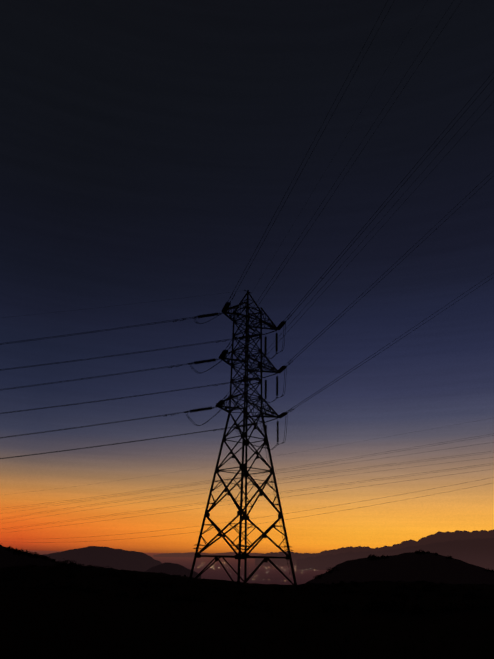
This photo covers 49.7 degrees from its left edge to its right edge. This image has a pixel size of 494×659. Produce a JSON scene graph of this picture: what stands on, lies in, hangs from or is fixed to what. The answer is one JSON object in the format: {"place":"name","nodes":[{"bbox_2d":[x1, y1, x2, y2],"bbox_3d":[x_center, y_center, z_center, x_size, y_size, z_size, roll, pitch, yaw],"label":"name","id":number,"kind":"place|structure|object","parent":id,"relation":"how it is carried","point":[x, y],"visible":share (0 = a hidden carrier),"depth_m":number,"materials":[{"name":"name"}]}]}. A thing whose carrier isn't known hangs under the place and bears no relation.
{"place":"outdoors","nodes":[
{"label":"outdoors","id":0,"kind":"place"},
{"bbox_2d":[0,545,180,575],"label":"hill","id":1,"kind":"structure","parent":0,"point":[8,558],"depth_m":356.74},
{"bbox_2d":[42,546,161,571],"bbox_3d":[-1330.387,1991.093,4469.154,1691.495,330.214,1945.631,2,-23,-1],"label":"mountain","id":2,"kind":"structure","parent":0,"point":[99,556],"depth_m":4466.55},
{"bbox_2d":[24,550,327,584],"bbox_3d":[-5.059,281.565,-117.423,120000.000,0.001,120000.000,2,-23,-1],"label":"valley ground","id":3,"kind":"structure","parent":0,"point":[264,574],"depth_m":9347.53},
{"bbox_2d":[145,562,200,578],"bbox_3d":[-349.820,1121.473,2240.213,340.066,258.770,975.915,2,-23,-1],"label":"hill","id":4,"kind":"structure","parent":3,"relation":"on","point":[172,568],"depth_m":2321.34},
{"bbox_2d":[153,552,262,558],"bbox_3d":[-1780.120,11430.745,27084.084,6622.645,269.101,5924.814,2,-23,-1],"label":"mountain range","id":5,"kind":"structure","parent":0,"point":[190,554],"depth_m":26404.16,"materials":[{"name":"brown stone"}]},
{"bbox_2d":[0,565,493,658],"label":"ridge ground","id":6,"kind":"structure","parent":0,"point":[88,625],"depth_m":26.77,"materials":[{"name":"black soil"}]},
{"bbox_2d":[189,290,296,585],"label":"transmission tower","id":7,"kind":"structure","parent":6,"relation":"on","point":[243,467],"depth_m":88.62,"materials":[{"name":"metal"}]},
{"bbox_2d":[190,302,286,445],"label":"insulator strings","id":8,"kind":"object","parent":7,"relation":"attached to","point":[224,353],"visible":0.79,"depth_m":94.11,"materials":[{"name":"grey ceramic"}]},
{"bbox_2d":[0,0,493,542],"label":"conductors","id":9,"kind":"object","parent":7,"relation":"on","point":[250,368],"visible":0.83,"depth_m":93.48,"materials":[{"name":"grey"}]},
{"bbox_2d":[72,278,323,447],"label":"line hardware","id":10,"kind":"object","parent":9,"relation":"on","point":[196,317],"visible":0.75,"depth_m":93.99,"materials":[{"name":"metal"}]},
{"bbox_2d":[0,0,493,553],"label":"sky","id":11,"kind":"structure","parent":0,"point":[149,149],"materials":[{"name":"blue"}]},
{"bbox_2d":[255,529,493,565],"bbox_3d":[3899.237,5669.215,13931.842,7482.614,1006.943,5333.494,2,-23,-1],"label":"mountain range","id":12,"kind":"structure","parent":0,"point":[439,536],"depth_m":13963.39,"materials":[{"name":"black stone"}]},
{"bbox_2d":[297,538,493,569],"bbox_3d":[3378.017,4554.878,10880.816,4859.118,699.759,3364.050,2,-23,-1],"label":"mountain spur","id":13,"kind":"structure","parent":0,"point":[479,552],"depth_m":10694.66,"materials":[{"name":"brown stone"}]},
{"bbox_2d":[306,552,493,584],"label":"hill","id":14,"kind":"structure","parent":0,"point":[413,567],"depth_m":561.33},
{"bbox_2d":[5,546,493,578],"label":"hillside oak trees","id":15,"kind":"object","parent":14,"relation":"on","point":[72,564],"visible":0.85,"depth_m":357.75,"materials":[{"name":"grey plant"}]}
]}

